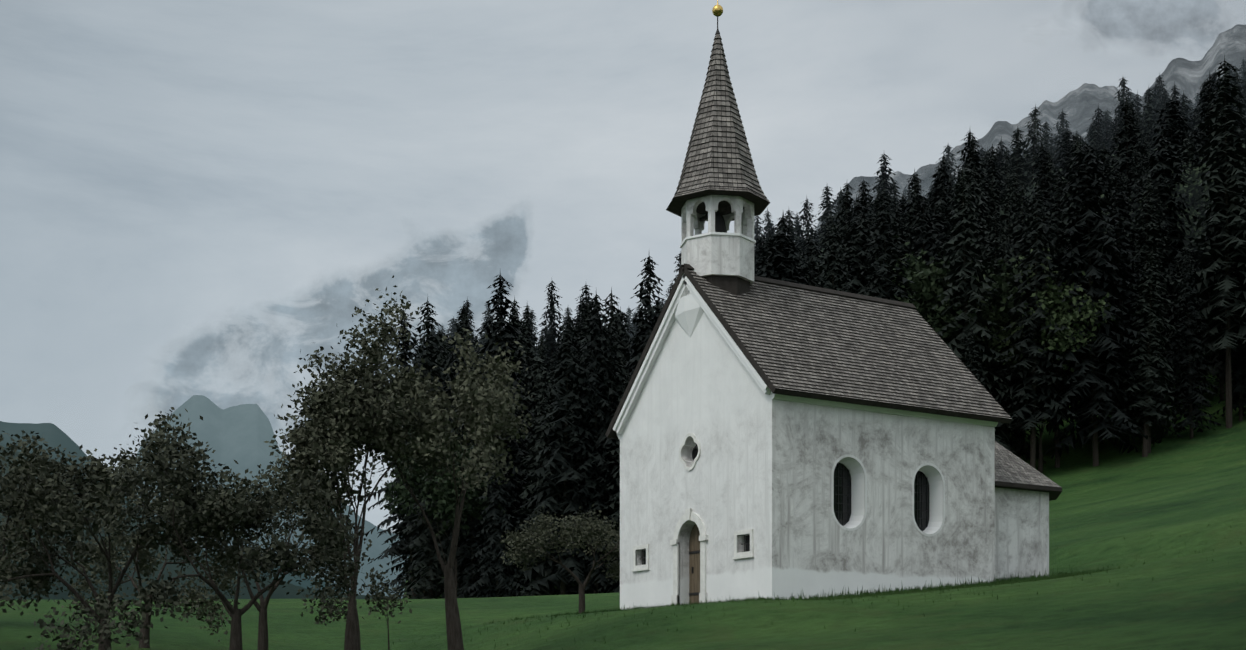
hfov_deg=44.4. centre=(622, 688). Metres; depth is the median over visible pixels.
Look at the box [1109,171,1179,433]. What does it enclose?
forest tree
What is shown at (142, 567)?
orchard tree
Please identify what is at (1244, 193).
forest tree
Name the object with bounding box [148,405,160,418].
cloud
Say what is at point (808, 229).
forest tree
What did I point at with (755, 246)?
forest tree
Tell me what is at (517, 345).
forest tree
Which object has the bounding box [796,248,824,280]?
forest tree
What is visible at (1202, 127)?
forest tree
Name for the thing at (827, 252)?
forest tree
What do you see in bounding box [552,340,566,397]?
forest tree
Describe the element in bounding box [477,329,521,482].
forest tree
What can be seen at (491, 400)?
orchard tree
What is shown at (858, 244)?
forest tree
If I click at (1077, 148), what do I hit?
forest tree
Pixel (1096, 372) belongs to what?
forest tree
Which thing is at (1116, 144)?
forest tree
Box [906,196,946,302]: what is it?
forest tree
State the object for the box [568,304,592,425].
forest tree
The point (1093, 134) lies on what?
forest tree
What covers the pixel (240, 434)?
mountain
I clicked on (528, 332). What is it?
forest tree
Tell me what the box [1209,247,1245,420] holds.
forest tree
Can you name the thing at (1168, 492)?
ground
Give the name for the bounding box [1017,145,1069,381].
forest tree
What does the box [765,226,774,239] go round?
forest tree
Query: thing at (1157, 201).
forest tree
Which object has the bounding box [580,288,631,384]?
forest tree
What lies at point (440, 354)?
forest tree
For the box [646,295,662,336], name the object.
forest tree
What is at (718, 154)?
spire
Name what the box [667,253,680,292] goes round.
forest tree
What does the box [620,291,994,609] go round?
chapel walls
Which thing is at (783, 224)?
tall forest tree
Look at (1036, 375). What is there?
forest tree
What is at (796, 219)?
forest tree
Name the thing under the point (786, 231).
forest tree
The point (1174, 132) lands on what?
forest tree
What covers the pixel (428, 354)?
forest tree
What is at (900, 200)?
forest tree
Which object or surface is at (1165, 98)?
forest tree
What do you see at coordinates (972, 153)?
forest tree
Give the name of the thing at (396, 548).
forest tree
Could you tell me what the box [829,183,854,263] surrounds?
forest tree
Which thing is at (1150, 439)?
forest tree
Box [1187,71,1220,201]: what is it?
forest tree
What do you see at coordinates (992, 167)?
forest tree
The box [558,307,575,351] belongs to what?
forest tree
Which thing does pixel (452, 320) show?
forest tree
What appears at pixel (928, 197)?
forest tree
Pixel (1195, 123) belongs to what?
forest tree
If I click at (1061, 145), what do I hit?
forest tree
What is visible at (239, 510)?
orchard tree
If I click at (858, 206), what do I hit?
forest tree
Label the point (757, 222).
forest tree
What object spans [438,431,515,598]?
forest tree
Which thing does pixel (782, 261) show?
forest tree
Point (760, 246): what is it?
forest tree
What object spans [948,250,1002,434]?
forest tree
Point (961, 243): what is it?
forest tree
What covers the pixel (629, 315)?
forest tree
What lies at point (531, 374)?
forest tree
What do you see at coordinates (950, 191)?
forest tree
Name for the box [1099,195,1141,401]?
forest tree
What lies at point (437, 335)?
forest tree
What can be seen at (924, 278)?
forest tree
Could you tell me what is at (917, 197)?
forest tree
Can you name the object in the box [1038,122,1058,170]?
forest tree
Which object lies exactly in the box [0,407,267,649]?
orchard tree
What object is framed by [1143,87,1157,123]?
forest tree
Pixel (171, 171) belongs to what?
sky
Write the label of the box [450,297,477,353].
forest tree
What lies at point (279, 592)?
hill
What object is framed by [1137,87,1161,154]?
forest tree
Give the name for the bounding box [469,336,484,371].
forest tree
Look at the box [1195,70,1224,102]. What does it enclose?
forest tree
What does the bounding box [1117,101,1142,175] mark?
forest tree
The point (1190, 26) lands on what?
cloud
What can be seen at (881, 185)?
forest tree
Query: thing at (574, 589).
forest tree
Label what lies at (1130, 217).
forest tree
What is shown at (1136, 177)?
forest tree
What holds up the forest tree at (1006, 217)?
on the ground at (1168, 492)
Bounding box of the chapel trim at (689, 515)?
[632,433,753,604]
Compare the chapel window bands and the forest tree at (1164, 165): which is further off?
the forest tree at (1164, 165)
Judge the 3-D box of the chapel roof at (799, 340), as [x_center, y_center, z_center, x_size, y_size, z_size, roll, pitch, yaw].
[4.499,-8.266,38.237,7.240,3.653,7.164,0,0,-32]
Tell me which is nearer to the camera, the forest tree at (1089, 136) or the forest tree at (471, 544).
the forest tree at (471, 544)
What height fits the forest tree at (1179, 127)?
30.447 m
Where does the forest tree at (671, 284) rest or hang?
on the ground at (1168, 492)
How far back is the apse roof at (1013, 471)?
39.05 m
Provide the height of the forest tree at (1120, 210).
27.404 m
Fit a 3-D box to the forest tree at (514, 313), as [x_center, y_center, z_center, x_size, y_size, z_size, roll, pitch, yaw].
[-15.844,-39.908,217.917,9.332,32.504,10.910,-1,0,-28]
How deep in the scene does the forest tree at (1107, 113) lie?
344.57 m
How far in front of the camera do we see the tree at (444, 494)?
133.69 m
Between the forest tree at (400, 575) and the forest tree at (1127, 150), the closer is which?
the forest tree at (400, 575)
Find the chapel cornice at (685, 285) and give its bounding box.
[613,273,997,438]
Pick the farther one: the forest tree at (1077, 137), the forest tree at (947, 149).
the forest tree at (947, 149)
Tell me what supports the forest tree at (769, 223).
on the ground at (1168, 492)
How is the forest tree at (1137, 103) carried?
on the ground at (1168, 492)
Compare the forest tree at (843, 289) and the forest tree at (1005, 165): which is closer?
the forest tree at (843, 289)
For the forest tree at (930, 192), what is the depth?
229.73 m
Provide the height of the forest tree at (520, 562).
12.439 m
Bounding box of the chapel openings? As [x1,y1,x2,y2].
[641,444,929,603]
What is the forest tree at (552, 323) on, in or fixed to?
on the ground at (1168, 492)
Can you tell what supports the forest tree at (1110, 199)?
on the ground at (1168, 492)
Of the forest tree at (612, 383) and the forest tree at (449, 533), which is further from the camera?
the forest tree at (449, 533)
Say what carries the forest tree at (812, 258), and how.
on the ground at (1168, 492)
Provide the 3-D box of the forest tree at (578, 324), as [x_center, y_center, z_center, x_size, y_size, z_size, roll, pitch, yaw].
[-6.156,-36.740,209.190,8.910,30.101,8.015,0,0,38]
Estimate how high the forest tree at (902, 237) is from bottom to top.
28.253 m
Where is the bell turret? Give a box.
[681,195,753,284]
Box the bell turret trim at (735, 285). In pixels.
[667,186,768,295]
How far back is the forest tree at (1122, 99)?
270.98 m
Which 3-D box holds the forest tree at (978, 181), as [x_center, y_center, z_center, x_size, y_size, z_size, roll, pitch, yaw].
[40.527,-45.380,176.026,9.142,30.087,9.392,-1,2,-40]
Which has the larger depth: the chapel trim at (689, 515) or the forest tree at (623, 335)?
the forest tree at (623, 335)
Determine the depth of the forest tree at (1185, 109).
237.36 m
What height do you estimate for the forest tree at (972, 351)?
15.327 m
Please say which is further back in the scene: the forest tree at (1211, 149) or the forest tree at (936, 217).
the forest tree at (1211, 149)
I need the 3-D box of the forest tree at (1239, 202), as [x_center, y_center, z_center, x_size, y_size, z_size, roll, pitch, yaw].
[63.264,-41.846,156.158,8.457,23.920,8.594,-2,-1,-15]
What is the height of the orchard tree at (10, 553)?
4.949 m
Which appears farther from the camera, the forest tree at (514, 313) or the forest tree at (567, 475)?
the forest tree at (514, 313)
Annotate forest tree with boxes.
[363,309,435,596]
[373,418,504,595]
[381,428,439,598]
[384,298,454,542]
[390,412,468,598]
[393,326,455,559]
[397,472,435,597]
[414,402,475,598]
[428,356,505,598]
[431,340,451,411]
[434,333,453,401]
[438,343,488,565]
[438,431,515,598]
[444,316,456,346]
[448,304,474,373]
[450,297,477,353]
[450,305,477,373]
[458,373,535,596]
[459,273,548,566]
[464,465,527,597]
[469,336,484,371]
[477,305,494,352]
[477,322,493,359]
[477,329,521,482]
[494,320,537,497]
[502,391,570,595]
[504,297,523,348]
[505,328,525,483]
[508,308,615,594]
[508,498,529,588]
[509,361,537,590]
[515,322,533,384]
[516,352,575,594]
[518,305,544,395]
[521,310,537,356]
[525,354,537,416]
[530,310,538,351]
[533,331,554,409]
[535,281,564,386]
[548,387,573,458]
[550,293,621,593]
[551,303,624,582]
[551,357,611,594]
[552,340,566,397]
[554,347,580,408]
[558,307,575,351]
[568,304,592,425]
[569,285,593,344]
[569,311,583,367]
[571,298,584,331]
[571,318,627,592]
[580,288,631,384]
[590,344,626,417]
[590,370,630,592]
[603,255,664,568]
[606,307,640,387]
[625,307,633,338]
[627,307,640,375]
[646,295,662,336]
[661,283,673,304]
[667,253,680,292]
[754,216,763,259]
[754,228,758,270]
[754,230,774,277]
[754,232,776,275]
[754,255,762,275]
[756,228,822,287]
[759,207,776,240]
[762,215,804,282]
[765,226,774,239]
[770,212,800,265]
[784,210,803,265]
[793,214,804,251]
[794,199,820,261]
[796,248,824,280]
[798,232,824,286]
[809,251,839,284]
[810,186,839,254]
[813,222,852,291]
[815,253,846,289]
[816,214,841,255]
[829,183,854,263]
[833,192,843,224]
[834,189,845,225]
[834,208,882,295]
[836,270,851,290]
[840,201,874,281]
[844,180,880,269]
[850,253,882,295]
[854,190,920,313]
[866,255,884,296]
[868,214,880,258]
[869,154,900,216]
[869,190,889,228]
[876,235,1034,366]
[886,196,895,231]
[889,182,905,232]
[889,203,915,285]
[890,194,911,256]
[898,169,929,257]
[905,185,911,211]
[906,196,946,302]
[909,179,928,242]
[911,208,963,356]
[915,155,958,244]
[924,167,1024,455]
[924,189,934,212]
[927,167,947,216]
[932,200,958,267]
[938,145,957,196]
[939,248,1072,458]
[946,166,992,293]
[947,171,958,224]
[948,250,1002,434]
[951,132,985,230]
[956,133,1001,274]
[957,164,993,280]
[961,330,1001,438]
[978,148,984,172]
[978,149,1000,206]
[979,208,1037,440]
[982,228,1045,462]
[983,144,1011,234]
[983,177,1004,259]
[990,182,1049,451]
[990,271,1121,472]
[992,179,1079,467]
[994,136,1007,187]
[997,149,1017,215]
[998,172,1017,387]
[1000,185,1108,280]
[1002,128,1033,204]
[1009,169,1085,223]
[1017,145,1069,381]
[1022,105,1050,192]
[1024,239,1077,467]
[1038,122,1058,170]
[1038,136,1157,466]
[1038,151,1057,197]
[1042,171,1077,440]
[1047,139,1116,442]
[1052,109,1073,166]
[1052,129,1083,187]
[1058,128,1070,175]
[1059,134,1084,173]
[1062,137,1079,199]
[1075,168,1178,447]
[1085,127,1091,144]
[1087,118,1104,177]
[1088,103,1111,174]
[1091,145,1120,185]
[1097,161,1111,271]
[1097,164,1133,320]
[1099,97,1165,328]
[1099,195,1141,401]
[1099,246,1185,456]
[1100,110,1112,136]
[1101,117,1110,157]
[1101,156,1215,369]
[1103,117,1120,158]
[1109,77,1142,143]
[1109,121,1124,154]
[1109,148,1181,181]
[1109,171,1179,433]
[1110,131,1123,162]
[1114,196,1142,368]
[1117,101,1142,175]
[1118,276,1182,453]
[1124,151,1148,264]
[1127,131,1219,395]
[1132,89,1145,138]
[1134,114,1146,154]
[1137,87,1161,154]
[1137,188,1178,411]
[1138,135,1154,188]
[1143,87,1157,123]
[1148,99,1192,216]
[1150,72,1168,148]
[1154,89,1169,147]
[1160,243,1217,410]
[1161,81,1181,131]
[1161,256,1225,438]
[1167,104,1188,151]
[1168,55,1245,427]
[1169,127,1207,338]
[1170,136,1209,334]
[1176,90,1197,159]
[1180,111,1203,158]
[1186,81,1208,154]
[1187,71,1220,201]
[1188,99,1193,122]
[1193,93,1199,110]
[1193,185,1244,400]
[1194,157,1217,364]
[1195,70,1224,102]
[1196,125,1245,329]
[1198,104,1219,147]
[1205,119,1223,184]
[1206,122,1245,359]
[1207,170,1243,361]
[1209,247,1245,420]
[1223,271,1245,404]
[1225,70,1241,105]
[1229,68,1245,151]
[1238,59,1245,86]
[1241,81,1245,107]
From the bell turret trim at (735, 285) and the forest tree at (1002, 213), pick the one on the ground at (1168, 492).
the forest tree at (1002, 213)
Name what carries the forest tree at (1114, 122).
on the ground at (1168, 492)
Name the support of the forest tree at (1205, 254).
on the ground at (1168, 492)
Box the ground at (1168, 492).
[0,360,1245,649]
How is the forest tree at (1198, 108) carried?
on the ground at (1168, 492)
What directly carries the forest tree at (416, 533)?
on the ground at (1168, 492)
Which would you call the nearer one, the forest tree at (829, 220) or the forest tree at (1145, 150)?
the forest tree at (1145, 150)
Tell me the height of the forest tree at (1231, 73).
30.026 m
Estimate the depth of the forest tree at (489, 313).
349.62 m
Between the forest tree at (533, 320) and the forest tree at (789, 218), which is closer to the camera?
the forest tree at (789, 218)
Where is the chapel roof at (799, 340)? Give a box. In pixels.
[605,263,1011,438]
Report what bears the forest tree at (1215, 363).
on the ground at (1168, 492)
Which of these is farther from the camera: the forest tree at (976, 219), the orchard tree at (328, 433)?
the forest tree at (976, 219)
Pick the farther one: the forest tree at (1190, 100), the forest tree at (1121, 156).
the forest tree at (1190, 100)
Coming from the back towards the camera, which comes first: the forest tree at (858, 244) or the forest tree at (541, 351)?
the forest tree at (541, 351)
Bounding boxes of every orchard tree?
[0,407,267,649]
[0,431,129,588]
[0,513,37,594]
[23,414,373,649]
[61,455,250,647]
[136,456,371,649]
[262,275,459,649]
[354,325,535,649]
[500,504,619,613]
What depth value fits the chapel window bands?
35.15 m
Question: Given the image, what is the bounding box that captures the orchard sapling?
[356,564,411,649]
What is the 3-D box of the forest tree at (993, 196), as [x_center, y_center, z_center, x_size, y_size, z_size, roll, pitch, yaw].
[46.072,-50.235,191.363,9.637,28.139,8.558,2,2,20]
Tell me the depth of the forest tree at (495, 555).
128.64 m
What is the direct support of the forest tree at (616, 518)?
on the ground at (1168, 492)
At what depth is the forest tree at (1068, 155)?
217.83 m
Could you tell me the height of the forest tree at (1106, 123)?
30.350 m
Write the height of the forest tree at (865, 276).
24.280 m
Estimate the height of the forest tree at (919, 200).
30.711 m
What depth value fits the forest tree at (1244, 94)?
253.34 m
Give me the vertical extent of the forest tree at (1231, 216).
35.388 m
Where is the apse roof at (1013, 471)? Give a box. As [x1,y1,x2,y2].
[995,441,1061,500]
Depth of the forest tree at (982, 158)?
243.94 m
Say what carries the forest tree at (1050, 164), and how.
on the ground at (1168, 492)
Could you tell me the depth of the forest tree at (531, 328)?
275.69 m
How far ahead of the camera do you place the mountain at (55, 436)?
5119.35 m
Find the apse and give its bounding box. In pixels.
[995,487,1048,579]
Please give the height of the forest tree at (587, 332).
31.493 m
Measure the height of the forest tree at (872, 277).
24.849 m
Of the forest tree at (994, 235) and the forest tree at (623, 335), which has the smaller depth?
the forest tree at (994, 235)
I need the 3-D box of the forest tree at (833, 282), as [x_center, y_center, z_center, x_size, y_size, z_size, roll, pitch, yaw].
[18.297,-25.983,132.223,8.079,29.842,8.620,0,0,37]
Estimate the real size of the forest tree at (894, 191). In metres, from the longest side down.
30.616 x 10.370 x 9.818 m
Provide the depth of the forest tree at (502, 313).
147.21 m
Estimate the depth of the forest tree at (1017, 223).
149.33 m
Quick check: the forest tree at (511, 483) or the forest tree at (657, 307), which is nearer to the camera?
the forest tree at (511, 483)
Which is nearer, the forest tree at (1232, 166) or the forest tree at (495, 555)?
the forest tree at (495, 555)
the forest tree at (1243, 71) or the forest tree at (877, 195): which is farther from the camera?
the forest tree at (1243, 71)
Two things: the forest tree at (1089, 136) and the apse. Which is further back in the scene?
the forest tree at (1089, 136)
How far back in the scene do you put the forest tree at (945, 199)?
181.44 m
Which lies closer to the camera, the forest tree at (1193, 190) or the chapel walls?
the chapel walls
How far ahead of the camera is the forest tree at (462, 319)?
217.87 m
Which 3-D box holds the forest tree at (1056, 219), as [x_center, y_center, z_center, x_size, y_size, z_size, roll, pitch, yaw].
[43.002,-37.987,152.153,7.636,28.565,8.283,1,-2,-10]
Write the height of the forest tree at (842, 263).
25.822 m
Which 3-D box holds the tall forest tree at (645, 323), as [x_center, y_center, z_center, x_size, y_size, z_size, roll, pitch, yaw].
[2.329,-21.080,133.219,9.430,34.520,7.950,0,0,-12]
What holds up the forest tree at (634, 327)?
on the ground at (1168, 492)
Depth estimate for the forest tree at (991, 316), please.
140.58 m
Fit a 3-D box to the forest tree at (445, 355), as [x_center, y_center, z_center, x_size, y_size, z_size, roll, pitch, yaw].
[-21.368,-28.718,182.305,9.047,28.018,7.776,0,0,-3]
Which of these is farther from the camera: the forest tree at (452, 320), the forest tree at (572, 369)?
the forest tree at (452, 320)
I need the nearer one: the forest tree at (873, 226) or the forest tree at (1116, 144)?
the forest tree at (873, 226)
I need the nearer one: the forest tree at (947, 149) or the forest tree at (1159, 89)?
the forest tree at (1159, 89)
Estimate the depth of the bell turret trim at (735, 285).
36.32 m
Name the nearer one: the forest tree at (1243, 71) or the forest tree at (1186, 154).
the forest tree at (1186, 154)
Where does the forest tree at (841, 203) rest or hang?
on the ground at (1168, 492)
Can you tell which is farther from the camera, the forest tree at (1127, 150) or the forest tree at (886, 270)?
the forest tree at (1127, 150)
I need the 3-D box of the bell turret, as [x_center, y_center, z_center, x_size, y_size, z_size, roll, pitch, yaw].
[2.283,-10.777,36.858,1.780,2.040,1.780,0,0,-32]
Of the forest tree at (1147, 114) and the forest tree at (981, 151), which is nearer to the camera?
the forest tree at (1147, 114)
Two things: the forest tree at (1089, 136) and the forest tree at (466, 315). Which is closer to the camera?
the forest tree at (466, 315)
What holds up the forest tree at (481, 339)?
on the ground at (1168, 492)
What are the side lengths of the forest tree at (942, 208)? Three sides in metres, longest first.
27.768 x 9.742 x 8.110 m
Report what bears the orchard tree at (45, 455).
on the ground at (1168, 492)
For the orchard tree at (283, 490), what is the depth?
33.39 m
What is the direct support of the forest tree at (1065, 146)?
on the ground at (1168, 492)
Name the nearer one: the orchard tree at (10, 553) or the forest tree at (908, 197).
the orchard tree at (10, 553)
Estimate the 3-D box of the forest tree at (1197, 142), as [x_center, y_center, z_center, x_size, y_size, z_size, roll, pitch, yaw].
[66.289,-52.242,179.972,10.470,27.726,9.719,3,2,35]
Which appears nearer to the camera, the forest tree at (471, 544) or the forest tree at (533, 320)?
the forest tree at (471, 544)
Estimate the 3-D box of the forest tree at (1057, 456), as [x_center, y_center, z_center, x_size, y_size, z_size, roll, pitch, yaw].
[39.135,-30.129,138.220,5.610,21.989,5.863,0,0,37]
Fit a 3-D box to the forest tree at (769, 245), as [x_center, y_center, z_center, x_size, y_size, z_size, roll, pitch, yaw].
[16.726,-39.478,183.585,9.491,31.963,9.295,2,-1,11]
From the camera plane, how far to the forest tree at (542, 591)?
137.08 m
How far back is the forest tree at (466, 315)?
224.31 m
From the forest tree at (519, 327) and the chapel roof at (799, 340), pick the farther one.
the forest tree at (519, 327)
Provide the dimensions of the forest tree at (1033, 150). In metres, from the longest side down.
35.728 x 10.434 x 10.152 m
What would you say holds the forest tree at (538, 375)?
on the ground at (1168, 492)
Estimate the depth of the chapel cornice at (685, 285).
36.43 m
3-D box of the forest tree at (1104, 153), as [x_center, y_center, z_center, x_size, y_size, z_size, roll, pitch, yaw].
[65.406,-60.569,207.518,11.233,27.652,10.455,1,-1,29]
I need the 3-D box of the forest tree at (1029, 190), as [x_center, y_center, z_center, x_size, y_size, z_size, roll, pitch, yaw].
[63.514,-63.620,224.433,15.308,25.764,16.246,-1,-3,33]
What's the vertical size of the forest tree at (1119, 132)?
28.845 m
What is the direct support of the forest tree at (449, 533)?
on the ground at (1168, 492)
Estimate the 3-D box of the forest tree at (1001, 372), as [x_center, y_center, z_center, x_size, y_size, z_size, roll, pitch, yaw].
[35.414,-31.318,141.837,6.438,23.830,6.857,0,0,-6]
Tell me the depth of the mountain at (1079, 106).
2569.94 m
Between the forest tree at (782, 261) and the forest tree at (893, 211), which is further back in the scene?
the forest tree at (893, 211)
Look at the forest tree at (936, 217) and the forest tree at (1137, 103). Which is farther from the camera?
the forest tree at (1137, 103)
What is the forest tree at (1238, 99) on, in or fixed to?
on the ground at (1168, 492)
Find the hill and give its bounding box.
[0,447,400,599]
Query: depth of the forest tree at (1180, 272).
150.93 m
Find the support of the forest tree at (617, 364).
on the ground at (1168, 492)
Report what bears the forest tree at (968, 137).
on the ground at (1168, 492)
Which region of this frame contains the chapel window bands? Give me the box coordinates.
[831,454,944,536]
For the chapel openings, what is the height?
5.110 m
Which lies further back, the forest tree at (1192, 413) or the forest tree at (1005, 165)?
the forest tree at (1005, 165)
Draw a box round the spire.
[666,0,769,220]
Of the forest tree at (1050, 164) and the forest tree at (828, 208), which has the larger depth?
the forest tree at (828, 208)
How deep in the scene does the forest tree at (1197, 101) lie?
454.28 m
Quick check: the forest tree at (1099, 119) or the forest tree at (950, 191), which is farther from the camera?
the forest tree at (1099, 119)
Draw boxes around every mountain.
[0,421,358,594]
[133,395,408,598]
[813,24,1245,240]
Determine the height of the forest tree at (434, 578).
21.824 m
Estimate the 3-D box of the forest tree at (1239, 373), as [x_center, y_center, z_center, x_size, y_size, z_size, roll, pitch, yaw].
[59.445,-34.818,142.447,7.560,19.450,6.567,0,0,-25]
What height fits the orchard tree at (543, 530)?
3.578 m
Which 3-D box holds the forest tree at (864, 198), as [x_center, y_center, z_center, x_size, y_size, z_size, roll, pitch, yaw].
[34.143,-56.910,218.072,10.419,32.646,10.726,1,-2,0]
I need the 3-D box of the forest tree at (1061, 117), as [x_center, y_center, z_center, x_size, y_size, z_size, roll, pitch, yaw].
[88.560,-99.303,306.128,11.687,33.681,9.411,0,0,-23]
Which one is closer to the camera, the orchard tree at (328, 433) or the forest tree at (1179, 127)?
the orchard tree at (328, 433)
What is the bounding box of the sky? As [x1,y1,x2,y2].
[0,0,1245,533]
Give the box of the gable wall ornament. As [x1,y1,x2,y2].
[674,294,703,337]
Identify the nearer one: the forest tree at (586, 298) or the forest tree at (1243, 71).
the forest tree at (586, 298)
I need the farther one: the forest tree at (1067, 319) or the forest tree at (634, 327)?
the forest tree at (634, 327)
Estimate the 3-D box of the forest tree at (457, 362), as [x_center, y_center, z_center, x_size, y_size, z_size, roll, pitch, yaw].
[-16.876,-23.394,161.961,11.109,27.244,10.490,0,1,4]
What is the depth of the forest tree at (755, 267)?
200.50 m
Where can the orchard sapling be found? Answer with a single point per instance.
(378, 596)
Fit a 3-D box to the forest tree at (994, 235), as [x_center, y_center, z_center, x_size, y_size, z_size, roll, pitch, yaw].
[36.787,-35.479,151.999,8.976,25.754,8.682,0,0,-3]
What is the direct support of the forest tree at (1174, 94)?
on the ground at (1168, 492)
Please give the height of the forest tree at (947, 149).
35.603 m
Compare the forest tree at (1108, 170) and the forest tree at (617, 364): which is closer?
the forest tree at (617, 364)
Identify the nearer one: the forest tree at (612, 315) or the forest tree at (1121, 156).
the forest tree at (612, 315)
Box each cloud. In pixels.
[143,208,530,448]
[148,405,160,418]
[1065,0,1227,54]
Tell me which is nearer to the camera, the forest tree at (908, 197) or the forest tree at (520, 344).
the forest tree at (520, 344)
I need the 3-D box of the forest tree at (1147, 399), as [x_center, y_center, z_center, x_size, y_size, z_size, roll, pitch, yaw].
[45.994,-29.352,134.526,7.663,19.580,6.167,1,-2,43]
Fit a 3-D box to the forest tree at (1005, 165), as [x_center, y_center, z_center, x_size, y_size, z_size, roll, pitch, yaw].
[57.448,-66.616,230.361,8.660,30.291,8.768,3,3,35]
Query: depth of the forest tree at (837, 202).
300.21 m
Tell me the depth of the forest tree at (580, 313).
243.19 m
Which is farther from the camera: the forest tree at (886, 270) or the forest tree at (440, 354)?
the forest tree at (440, 354)
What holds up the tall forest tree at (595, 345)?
on the ground at (1168, 492)
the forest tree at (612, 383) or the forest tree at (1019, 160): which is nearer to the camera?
the forest tree at (612, 383)
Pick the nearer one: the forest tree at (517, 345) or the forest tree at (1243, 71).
the forest tree at (517, 345)
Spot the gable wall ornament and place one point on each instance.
(689, 311)
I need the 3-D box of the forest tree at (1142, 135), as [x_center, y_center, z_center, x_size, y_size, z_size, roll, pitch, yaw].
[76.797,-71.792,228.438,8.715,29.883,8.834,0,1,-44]
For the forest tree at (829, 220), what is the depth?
234.06 m
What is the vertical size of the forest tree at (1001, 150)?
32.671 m
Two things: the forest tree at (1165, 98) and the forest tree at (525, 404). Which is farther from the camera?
the forest tree at (1165, 98)
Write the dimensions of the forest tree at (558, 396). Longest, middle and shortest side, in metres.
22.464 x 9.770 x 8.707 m

